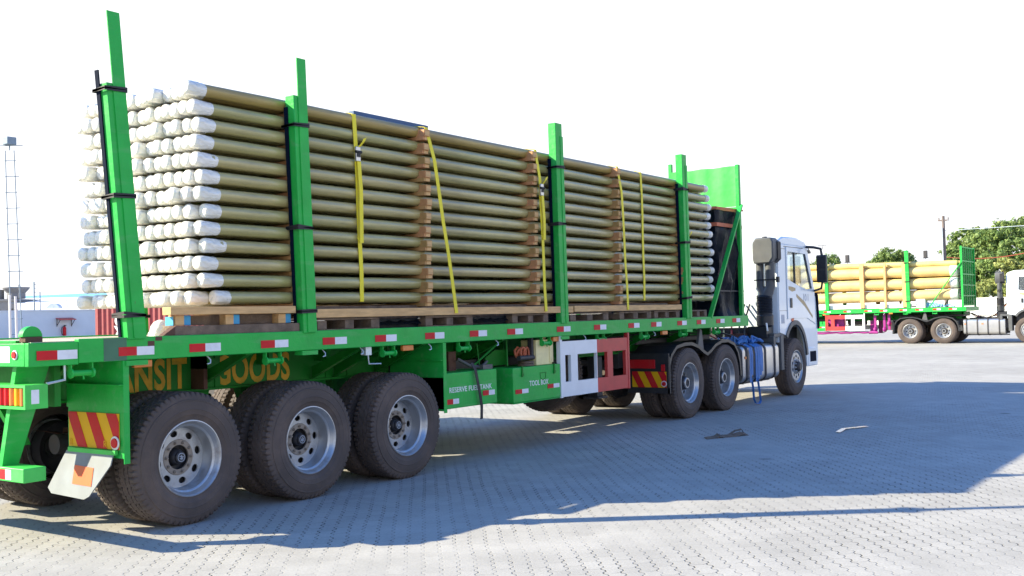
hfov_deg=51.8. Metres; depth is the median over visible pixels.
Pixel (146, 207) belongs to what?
utility pole
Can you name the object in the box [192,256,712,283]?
utility pole
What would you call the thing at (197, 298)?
utility pole
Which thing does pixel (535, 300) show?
timber spacer
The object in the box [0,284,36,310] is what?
industrial building
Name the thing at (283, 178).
timber spacer
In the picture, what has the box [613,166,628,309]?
lashing strap
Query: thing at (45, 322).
yard wall
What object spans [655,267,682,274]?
timber spacer
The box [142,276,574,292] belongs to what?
utility pole
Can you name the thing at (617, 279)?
timber spacer
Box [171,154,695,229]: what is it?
utility pole
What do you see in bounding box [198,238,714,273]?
utility pole
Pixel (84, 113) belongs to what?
utility pole
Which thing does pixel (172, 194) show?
utility pole
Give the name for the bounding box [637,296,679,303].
timber spacer
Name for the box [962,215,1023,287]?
spreading tree
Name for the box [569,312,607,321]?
pallet
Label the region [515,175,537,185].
timber spacer
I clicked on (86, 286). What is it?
utility pole
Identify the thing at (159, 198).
utility pole
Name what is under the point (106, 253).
utility pole
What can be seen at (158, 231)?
utility pole
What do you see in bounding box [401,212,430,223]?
timber spacer
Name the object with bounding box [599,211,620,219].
timber spacer
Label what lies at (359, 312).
timber bearer
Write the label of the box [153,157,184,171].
utility pole
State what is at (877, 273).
utility pole
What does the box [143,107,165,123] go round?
utility pole
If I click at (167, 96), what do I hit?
utility pole
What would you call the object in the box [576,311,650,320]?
pallet
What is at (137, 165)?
utility pole
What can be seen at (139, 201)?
utility pole
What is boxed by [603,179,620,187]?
timber spacer
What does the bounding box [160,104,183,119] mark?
utility pole
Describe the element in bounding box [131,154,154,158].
utility pole
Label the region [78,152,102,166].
utility pole
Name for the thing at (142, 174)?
utility pole
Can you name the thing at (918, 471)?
ground
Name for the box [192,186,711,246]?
utility pole
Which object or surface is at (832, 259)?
spreading tree
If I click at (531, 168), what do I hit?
timber spacer
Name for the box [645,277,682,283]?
timber spacer
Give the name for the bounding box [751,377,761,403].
hanging strap
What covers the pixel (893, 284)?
utility pole
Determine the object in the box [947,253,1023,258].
overhead wire
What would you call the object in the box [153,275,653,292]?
utility pole
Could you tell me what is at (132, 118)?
utility pole
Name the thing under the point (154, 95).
utility pole
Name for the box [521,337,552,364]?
jerrycan
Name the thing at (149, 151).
utility pole
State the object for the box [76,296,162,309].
utility pole
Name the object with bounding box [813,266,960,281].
utility pole
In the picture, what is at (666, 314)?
pallet
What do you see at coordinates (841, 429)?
plastic strip
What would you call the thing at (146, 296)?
utility pole
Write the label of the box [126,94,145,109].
utility pole
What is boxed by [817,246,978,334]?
semi trailer
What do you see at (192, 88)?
utility pole
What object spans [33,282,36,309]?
antenna pole
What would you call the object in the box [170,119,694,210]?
utility pole
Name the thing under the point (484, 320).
pallet
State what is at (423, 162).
timber spacer
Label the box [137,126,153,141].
utility pole
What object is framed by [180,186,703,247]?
utility pole
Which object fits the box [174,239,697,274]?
utility pole
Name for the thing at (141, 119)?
utility pole
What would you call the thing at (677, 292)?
timber spacer
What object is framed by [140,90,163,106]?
utility pole
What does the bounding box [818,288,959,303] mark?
utility pole
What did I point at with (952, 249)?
spreading tree
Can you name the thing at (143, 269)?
utility pole
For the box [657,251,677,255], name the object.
timber spacer
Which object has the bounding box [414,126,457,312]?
lashing strap
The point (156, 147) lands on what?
utility pole
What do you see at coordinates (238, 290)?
utility pole
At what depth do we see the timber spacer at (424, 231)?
10.95 m
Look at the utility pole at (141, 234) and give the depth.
9.02 m
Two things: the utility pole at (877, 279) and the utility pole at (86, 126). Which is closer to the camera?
the utility pole at (86, 126)
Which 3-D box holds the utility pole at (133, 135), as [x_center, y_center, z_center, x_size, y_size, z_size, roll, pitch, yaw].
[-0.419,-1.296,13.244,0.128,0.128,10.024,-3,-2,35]
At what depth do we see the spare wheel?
14.38 m
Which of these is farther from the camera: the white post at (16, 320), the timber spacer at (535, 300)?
the white post at (16, 320)
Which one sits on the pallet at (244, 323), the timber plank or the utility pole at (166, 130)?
the timber plank
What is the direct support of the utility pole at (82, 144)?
on the utility pole at (81, 160)
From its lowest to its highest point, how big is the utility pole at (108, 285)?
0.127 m
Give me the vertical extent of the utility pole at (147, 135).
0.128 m
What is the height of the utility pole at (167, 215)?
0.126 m
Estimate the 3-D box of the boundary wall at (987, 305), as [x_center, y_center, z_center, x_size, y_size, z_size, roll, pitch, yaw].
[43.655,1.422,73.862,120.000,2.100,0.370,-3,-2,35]
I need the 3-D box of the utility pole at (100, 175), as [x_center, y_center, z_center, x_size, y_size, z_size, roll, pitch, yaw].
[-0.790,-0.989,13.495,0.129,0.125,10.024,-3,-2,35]
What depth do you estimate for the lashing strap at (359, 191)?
10.19 m
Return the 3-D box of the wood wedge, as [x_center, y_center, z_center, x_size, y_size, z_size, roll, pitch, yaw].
[-2.727,0.346,8.294,0.060,0.080,0.130,-3,-2,35]
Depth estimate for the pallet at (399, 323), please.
10.61 m
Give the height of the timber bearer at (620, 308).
0.075 m
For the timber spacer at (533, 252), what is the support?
on the utility pole at (156, 256)
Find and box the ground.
[0,325,1023,575]
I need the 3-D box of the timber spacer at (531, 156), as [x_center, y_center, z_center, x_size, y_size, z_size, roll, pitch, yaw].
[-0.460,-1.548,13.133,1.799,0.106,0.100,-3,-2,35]
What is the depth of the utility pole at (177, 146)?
10.46 m
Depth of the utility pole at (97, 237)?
9.37 m
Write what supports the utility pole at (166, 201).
on the utility pole at (167, 215)
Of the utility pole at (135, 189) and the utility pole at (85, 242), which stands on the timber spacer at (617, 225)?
the utility pole at (135, 189)
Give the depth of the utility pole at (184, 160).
10.28 m
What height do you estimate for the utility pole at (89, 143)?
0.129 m
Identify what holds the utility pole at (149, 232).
on the utility pole at (147, 248)
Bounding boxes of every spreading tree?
[809,252,841,293]
[866,246,916,290]
[937,226,999,294]
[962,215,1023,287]
[976,257,1023,297]
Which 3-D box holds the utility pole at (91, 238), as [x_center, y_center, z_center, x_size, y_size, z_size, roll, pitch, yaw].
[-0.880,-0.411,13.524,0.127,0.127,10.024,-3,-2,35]
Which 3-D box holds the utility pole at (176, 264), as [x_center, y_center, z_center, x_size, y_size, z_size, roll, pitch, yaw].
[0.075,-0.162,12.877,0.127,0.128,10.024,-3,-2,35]
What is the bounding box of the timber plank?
[162,306,295,314]
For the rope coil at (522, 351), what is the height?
0.162 m
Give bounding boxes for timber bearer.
[316,306,546,317]
[547,306,572,312]
[573,305,681,311]
[819,304,911,309]
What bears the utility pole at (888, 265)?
on the utility pole at (877, 273)
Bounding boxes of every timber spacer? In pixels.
[221,302,292,306]
[239,287,291,291]
[249,272,291,275]
[254,254,290,259]
[268,240,289,243]
[272,192,287,195]
[272,224,288,227]
[273,176,286,179]
[347,296,431,305]
[365,282,432,292]
[379,268,432,278]
[385,254,431,264]
[396,226,430,237]
[396,240,431,250]
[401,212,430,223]
[402,171,430,182]
[404,143,428,154]
[404,157,429,168]
[405,198,431,209]
[406,185,430,195]
[407,129,429,141]
[461,296,540,304]
[472,284,539,292]
[500,272,540,280]
[504,260,540,268]
[505,248,538,256]
[506,236,537,244]
[510,187,536,197]
[511,223,538,232]
[513,211,538,220]
[514,199,536,208]
[515,151,536,161]
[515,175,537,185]
[516,163,536,173]
[568,296,622,303]
[575,286,622,293]
[585,264,622,272]
[587,275,621,282]
[591,253,621,261]
[595,243,621,250]
[596,221,621,229]
[598,189,620,198]
[598,200,620,208]
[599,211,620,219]
[600,168,620,177]
[602,232,621,240]
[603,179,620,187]
[629,290,682,293]
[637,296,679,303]
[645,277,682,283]
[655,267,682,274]
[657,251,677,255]
[661,262,677,264]
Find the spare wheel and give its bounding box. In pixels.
[523,355,582,411]
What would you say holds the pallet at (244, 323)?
on the semi trailer at (132, 420)
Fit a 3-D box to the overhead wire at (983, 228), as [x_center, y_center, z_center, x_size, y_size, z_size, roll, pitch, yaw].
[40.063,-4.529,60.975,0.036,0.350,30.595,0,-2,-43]
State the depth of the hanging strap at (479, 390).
11.50 m
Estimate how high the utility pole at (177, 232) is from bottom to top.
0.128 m
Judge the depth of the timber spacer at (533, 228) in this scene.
12.59 m
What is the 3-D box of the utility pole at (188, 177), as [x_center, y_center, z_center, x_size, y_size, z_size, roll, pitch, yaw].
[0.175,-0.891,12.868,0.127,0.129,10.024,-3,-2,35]
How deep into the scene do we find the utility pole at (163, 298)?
8.82 m
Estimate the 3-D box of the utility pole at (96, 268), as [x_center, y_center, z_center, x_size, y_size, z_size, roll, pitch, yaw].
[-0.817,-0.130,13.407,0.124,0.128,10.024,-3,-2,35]
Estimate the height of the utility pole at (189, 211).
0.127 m
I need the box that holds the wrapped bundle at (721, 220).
[607,206,744,318]
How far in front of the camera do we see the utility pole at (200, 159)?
10.70 m
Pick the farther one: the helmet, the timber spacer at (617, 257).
the timber spacer at (617, 257)
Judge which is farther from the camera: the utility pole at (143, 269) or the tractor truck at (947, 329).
the tractor truck at (947, 329)
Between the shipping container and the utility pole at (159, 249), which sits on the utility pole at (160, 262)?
the utility pole at (159, 249)
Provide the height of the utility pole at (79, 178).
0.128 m
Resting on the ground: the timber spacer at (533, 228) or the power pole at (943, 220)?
the power pole at (943, 220)
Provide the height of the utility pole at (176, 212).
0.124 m
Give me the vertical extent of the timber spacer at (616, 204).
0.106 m
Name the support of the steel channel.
on the utility pole at (181, 94)
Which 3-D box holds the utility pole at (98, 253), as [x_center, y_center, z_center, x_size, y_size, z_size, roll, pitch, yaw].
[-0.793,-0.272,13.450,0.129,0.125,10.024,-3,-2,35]
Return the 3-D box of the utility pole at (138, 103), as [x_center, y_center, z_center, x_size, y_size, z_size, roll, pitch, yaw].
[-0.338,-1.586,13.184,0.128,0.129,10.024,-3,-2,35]
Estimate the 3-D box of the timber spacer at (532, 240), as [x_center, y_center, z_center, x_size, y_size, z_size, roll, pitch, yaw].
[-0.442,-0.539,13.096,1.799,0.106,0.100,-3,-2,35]
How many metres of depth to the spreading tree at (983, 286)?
83.71 m
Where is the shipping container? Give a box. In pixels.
[95,308,197,334]
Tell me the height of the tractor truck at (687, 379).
4.034 m
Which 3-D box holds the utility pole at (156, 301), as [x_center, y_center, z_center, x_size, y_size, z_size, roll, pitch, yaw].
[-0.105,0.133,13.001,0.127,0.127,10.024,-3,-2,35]
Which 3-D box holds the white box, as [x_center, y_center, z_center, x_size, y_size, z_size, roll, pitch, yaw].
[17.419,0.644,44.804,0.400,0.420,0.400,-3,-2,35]
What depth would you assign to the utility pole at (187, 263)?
8.77 m
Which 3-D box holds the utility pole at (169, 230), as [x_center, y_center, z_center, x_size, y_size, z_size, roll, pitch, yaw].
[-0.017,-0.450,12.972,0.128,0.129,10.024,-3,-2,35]
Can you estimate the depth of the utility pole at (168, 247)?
9.54 m
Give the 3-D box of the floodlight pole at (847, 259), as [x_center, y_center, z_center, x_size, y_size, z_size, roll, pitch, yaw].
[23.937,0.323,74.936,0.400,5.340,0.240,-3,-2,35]
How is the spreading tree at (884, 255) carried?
on the ground
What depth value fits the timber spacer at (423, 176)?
10.96 m
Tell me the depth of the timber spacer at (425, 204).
10.96 m
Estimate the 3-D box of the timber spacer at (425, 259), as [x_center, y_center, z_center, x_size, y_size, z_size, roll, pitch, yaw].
[-1.593,-0.266,11.453,1.799,0.106,0.100,-3,-2,35]
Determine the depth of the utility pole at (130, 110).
9.28 m
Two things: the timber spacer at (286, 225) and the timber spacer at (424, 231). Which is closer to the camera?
the timber spacer at (286, 225)
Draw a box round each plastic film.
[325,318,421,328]
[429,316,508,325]
[517,315,554,322]
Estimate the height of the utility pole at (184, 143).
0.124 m
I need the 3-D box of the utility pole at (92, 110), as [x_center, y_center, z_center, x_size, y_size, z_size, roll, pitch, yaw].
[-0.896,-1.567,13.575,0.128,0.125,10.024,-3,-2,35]
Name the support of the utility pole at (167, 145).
on the utility pole at (165, 162)
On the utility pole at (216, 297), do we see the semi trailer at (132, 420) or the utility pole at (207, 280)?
the utility pole at (207, 280)
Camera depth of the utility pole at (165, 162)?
8.88 m
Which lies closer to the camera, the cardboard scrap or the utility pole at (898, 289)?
the cardboard scrap
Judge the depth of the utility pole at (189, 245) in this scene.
9.41 m
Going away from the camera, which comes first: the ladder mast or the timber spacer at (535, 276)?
the timber spacer at (535, 276)
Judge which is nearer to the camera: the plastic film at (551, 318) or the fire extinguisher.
the plastic film at (551, 318)
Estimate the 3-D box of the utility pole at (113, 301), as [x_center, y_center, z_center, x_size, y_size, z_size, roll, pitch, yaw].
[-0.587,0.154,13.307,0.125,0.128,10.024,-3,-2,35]
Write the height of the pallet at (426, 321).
0.121 m
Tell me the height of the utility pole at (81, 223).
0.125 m
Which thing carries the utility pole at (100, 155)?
on the utility pole
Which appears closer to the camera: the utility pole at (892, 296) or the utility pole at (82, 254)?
the utility pole at (82, 254)
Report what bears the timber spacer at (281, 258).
on the utility pole at (96, 268)
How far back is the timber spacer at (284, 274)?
9.60 m
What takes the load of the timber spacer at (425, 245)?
on the utility pole at (147, 248)
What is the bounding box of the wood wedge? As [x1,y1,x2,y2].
[159,327,174,335]
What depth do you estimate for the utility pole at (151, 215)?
9.01 m
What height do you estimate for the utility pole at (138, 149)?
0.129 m
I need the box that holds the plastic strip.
[836,426,868,431]
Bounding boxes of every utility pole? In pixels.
[75,121,95,135]
[76,168,103,181]
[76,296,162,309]
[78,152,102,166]
[78,248,91,261]
[79,216,108,229]
[80,105,95,118]
[80,137,94,150]
[80,166,103,180]
[80,265,112,277]
[81,200,103,214]
[82,118,99,133]
[82,185,98,198]
[82,232,109,245]
[82,263,149,276]
[82,280,157,293]
[84,215,107,228]
[85,135,100,149]
[85,151,102,165]
[87,183,100,197]
[87,247,110,260]
[88,104,97,117]
[88,231,106,244]
[89,199,106,213]
[90,149,102,163]
[90,262,105,275]
[91,117,99,131]
[91,279,97,292]
[91,295,153,308]
[93,133,100,147]
[94,182,104,195]
[94,198,106,212]
[94,246,109,260]
[95,230,109,244]
[95,279,107,292]
[96,295,110,308]
[97,167,103,179]
[97,215,107,227]
[98,149,101,160]
[100,229,141,243]
[102,246,147,259]
[103,262,167,275]
[103,278,439,292]
[104,215,107,226]
[105,295,460,308]
[111,295,552,307]
[113,284,625,293]
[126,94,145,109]
[127,107,140,111]
[128,111,146,126]
[129,128,149,142]
[131,142,156,157]
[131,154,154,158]
[132,158,162,173]
[133,173,154,175]
[133,177,158,191]
[134,176,165,190]
[135,93,159,108]
[135,192,170,207]
[136,207,156,208]
[136,209,176,223]
[137,110,162,124]
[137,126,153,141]
[137,226,176,240]
[139,243,184,256]
[139,244,174,257]
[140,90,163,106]
[140,259,642,283]
[141,241,484,267]
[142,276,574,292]
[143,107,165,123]
[143,158,175,173]
[143,290,548,292]
[143,293,481,307]
[144,125,169,139]
[144,191,173,206]
[144,225,178,239]
[145,175,167,189]
[145,259,580,281]
[146,88,171,104]
[146,142,172,156]
[147,208,178,222]
[147,275,372,290]
[149,122,175,138]
[149,292,586,306]
[151,140,173,154]
[152,173,169,188]
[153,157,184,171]
[153,224,647,263]
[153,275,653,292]
[154,106,171,121]
[154,292,552,306]
[155,207,173,221]
[155,242,654,273]
[156,191,184,205]
[157,258,630,282]
[157,291,668,305]
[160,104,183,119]
[160,155,191,170]
[161,138,184,153]
[162,207,690,256]
[163,88,179,102]
[163,122,183,136]
[163,172,338,201]
[163,190,660,244]
[163,240,653,272]
[163,258,656,282]
[164,223,660,263]
[165,275,691,292]
[166,187,694,247]
[169,102,694,201]
[169,291,695,305]
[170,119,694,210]
[171,86,692,192]
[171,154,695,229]
[171,205,695,256]
[171,257,696,283]
[172,274,696,292]
[173,137,696,220]
[174,171,697,238]
[174,222,696,265]
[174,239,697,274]
[177,84,700,193]
[178,100,701,202]
[180,80,707,192]
[180,153,702,229]
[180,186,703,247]
[180,221,703,265]
[180,273,702,292]
[181,118,702,211]
[181,135,702,220]
[181,238,703,274]
[182,170,704,238]
[182,204,703,256]
[182,256,701,283]
[183,291,703,305]
[186,99,709,201]
[188,134,710,219]
[189,151,710,228]
[191,116,711,211]
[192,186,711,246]
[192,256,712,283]
[193,220,712,264]
[194,169,712,237]
[196,273,714,291]
[198,203,713,255]
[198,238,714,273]
[208,290,713,304]
[810,260,957,270]
[811,265,958,280]
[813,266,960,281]
[813,277,959,291]
[814,276,960,281]
[815,277,960,292]
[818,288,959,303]
[829,288,950,292]
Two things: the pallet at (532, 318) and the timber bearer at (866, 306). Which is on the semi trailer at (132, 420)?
the pallet at (532, 318)
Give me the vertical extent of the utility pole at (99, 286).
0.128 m
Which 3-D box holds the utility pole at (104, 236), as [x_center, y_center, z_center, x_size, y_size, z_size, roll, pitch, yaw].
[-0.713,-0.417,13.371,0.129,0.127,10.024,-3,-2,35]
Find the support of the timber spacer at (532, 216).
on the utility pole at (85, 207)
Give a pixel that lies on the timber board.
(416, 306)
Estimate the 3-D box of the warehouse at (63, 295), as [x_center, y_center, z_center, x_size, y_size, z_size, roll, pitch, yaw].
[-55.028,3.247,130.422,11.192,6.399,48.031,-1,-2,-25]
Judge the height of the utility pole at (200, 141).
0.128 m
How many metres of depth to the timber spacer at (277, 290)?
9.66 m
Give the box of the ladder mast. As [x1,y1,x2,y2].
[0,136,24,334]
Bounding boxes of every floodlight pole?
[844,255,850,304]
[923,250,928,301]
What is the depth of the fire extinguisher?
64.20 m
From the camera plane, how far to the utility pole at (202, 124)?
10.76 m
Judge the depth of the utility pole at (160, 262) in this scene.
9.34 m
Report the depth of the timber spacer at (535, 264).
12.59 m
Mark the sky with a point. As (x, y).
(851, 127)
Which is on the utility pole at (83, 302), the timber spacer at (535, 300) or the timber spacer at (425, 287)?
the timber spacer at (425, 287)
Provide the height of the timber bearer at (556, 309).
0.078 m
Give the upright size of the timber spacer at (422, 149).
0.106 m
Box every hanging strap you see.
[470,362,482,418]
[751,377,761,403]
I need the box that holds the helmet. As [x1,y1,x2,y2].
[148,320,164,335]
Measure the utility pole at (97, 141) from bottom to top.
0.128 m
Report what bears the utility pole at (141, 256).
on the utility pole
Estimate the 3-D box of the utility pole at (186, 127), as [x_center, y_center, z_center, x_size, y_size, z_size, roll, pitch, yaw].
[0.165,-1.322,12.876,0.129,0.125,10.024,-3,-2,35]
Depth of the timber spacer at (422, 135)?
10.97 m
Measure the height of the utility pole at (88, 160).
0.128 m
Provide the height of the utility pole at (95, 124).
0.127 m
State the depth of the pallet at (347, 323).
9.97 m
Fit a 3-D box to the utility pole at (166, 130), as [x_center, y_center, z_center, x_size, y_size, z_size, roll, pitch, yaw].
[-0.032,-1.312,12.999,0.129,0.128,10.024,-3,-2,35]
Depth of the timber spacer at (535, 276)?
12.59 m
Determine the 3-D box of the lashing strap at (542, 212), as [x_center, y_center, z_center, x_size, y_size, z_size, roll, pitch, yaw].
[-0.335,-0.670,13.140,1.828,1.983,0.136,-3,-2,35]
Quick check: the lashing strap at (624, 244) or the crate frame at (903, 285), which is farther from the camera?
the crate frame at (903, 285)
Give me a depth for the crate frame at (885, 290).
45.38 m
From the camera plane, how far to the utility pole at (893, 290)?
46.95 m
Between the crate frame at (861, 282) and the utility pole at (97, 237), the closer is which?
the utility pole at (97, 237)
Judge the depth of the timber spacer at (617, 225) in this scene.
14.25 m
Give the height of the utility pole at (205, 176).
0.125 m
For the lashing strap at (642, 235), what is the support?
attached to the utility pole at (192, 88)
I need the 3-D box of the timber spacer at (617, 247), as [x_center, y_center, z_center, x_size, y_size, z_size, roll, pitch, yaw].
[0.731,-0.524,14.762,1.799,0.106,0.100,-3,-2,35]
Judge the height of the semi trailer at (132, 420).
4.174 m
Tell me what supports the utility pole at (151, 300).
on the timber spacer at (674, 302)
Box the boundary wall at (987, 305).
[569,297,1006,324]
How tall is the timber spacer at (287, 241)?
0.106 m
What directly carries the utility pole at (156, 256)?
on the timber spacer at (618, 268)
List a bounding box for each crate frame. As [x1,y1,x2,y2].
[859,264,879,308]
[883,263,901,307]
[901,262,915,307]
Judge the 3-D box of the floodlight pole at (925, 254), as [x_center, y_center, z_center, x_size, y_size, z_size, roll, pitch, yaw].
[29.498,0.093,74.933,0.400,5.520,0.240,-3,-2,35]
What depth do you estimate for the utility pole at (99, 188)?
9.37 m
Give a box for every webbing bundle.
[710,335,763,382]
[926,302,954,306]
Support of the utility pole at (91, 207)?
on the utility pole at (90, 221)
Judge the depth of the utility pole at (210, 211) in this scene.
10.78 m
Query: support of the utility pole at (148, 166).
on the utility pole at (148, 183)
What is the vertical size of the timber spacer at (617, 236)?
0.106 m
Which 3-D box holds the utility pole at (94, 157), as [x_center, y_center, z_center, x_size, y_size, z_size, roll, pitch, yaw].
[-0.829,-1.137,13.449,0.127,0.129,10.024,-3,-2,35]
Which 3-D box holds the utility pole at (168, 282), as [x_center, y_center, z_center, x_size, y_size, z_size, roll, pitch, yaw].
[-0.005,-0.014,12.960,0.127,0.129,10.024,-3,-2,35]
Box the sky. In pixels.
[0,0,1023,320]
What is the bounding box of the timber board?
[316,303,667,320]
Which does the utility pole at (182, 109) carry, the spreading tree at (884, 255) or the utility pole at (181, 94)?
the utility pole at (181, 94)
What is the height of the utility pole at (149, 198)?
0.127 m
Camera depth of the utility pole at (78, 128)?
9.50 m
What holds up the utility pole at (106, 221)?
on the utility pole at (104, 236)
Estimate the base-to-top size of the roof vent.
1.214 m
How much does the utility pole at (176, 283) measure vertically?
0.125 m
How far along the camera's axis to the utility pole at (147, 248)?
8.96 m
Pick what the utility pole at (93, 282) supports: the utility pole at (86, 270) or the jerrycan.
the utility pole at (86, 270)
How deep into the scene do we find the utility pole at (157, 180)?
8.94 m
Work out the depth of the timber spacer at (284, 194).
9.57 m
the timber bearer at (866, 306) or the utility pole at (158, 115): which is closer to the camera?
the utility pole at (158, 115)
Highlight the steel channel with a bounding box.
[349,111,427,128]
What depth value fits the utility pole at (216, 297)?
10.84 m
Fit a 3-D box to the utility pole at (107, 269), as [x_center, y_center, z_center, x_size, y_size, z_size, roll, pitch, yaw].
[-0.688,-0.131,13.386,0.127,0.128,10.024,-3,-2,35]
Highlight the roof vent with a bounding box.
[47,298,67,307]
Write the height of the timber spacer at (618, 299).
0.106 m
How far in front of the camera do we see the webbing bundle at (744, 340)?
17.96 m
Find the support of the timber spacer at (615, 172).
on the utility pole at (78, 128)
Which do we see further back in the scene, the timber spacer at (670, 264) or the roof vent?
the roof vent
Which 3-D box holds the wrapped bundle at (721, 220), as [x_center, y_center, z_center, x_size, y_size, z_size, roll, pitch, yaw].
[2.716,-0.391,18.053,2.327,1.800,1.160,-3,-2,35]
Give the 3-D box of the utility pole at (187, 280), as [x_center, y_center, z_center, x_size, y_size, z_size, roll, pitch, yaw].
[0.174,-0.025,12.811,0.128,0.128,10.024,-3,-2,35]
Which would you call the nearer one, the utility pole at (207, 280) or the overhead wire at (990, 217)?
the utility pole at (207, 280)
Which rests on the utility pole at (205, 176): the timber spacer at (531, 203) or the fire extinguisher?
the timber spacer at (531, 203)
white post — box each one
[8,295,11,337]
[14,296,17,337]
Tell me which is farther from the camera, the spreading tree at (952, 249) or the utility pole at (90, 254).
the spreading tree at (952, 249)
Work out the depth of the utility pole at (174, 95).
9.27 m
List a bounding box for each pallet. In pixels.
[165,313,299,334]
[227,317,379,329]
[323,315,472,326]
[443,313,547,323]
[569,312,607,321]
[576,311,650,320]
[605,310,679,319]
[606,310,706,316]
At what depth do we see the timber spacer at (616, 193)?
14.26 m
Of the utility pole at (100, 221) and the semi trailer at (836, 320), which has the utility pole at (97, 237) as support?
the utility pole at (100, 221)
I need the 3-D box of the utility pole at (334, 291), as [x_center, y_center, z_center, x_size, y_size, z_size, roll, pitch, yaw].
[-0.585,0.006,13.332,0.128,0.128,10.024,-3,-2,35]
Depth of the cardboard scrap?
13.34 m
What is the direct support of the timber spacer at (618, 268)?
on the utility pole
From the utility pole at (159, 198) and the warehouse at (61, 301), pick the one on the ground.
the warehouse at (61, 301)
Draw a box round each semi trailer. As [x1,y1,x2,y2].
[0,10,747,524]
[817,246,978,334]
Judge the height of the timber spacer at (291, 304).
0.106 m
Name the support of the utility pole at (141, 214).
on the utility pole at (141, 234)
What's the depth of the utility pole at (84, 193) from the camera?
9.53 m
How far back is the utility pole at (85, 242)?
9.52 m
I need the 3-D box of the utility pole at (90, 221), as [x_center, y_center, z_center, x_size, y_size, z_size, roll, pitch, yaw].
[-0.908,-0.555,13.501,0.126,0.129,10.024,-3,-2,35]
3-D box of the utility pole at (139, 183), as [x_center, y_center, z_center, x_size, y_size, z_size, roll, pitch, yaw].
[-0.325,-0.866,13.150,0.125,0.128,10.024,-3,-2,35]
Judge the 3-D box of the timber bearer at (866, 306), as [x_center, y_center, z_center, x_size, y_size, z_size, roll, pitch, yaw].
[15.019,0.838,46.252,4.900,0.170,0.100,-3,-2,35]
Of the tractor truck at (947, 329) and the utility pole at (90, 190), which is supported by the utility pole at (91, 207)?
the utility pole at (90, 190)
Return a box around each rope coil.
[514,346,529,357]
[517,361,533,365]
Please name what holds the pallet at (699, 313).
on the semi trailer at (132, 420)
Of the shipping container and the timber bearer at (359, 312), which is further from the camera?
the shipping container
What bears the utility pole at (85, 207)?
on the utility pole at (81, 223)
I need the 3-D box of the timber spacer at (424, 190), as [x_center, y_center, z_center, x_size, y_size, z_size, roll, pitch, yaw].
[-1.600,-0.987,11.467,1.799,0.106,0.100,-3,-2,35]
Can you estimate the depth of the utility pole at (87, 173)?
9.41 m
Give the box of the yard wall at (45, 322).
[0,309,94,337]
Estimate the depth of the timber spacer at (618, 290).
14.27 m
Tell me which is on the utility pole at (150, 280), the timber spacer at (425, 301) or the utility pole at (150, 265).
the utility pole at (150, 265)
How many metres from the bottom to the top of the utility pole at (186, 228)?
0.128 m
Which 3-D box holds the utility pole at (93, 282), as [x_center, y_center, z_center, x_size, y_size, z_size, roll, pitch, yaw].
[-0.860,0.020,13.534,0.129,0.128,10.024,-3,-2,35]
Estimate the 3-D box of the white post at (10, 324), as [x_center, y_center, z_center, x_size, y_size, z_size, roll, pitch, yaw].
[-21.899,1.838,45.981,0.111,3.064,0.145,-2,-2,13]
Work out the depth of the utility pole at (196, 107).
10.73 m
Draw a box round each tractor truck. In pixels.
[547,236,827,417]
[892,270,1023,343]
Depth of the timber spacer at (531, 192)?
12.60 m
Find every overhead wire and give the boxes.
[945,225,1023,230]
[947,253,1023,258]
[955,215,1023,219]
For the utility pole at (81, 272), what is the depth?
9.52 m
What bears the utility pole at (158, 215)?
on the timber spacer at (617, 247)
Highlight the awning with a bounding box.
[56,318,75,325]
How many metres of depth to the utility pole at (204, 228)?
10.74 m
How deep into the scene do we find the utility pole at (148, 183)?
9.02 m
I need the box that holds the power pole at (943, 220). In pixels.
[938,216,948,306]
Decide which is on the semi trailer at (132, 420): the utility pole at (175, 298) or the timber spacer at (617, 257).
the utility pole at (175, 298)
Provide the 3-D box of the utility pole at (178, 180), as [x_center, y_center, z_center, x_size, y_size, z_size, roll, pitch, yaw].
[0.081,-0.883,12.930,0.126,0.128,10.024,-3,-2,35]
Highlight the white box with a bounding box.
[915,299,927,307]
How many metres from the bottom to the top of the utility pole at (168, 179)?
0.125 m
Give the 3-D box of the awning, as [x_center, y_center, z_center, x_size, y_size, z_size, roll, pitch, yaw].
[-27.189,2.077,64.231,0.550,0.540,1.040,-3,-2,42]
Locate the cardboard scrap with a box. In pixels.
[704,429,747,439]
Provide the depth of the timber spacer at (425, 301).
10.94 m
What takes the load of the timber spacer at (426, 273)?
on the utility pole at (207, 280)
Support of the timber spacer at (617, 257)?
on the utility pole at (208, 245)
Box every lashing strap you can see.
[346,112,365,301]
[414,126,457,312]
[527,149,547,311]
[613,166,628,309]
[634,171,644,300]
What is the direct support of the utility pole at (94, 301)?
on the timber spacer at (618, 299)
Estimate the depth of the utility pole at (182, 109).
10.48 m
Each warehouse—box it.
[17,297,92,309]
[26,293,106,297]
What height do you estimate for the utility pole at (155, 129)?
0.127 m
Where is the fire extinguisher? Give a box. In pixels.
[61,325,65,335]
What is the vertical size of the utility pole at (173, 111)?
0.128 m
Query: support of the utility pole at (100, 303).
on the timber spacer at (618, 299)
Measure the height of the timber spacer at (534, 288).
0.106 m
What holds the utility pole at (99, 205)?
on the utility pole at (100, 221)
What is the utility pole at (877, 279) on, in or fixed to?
on the utility pole at (893, 290)
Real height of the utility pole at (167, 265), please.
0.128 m
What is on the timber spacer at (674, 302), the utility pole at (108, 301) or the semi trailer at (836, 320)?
the utility pole at (108, 301)
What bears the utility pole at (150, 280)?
on the utility pole at (151, 300)

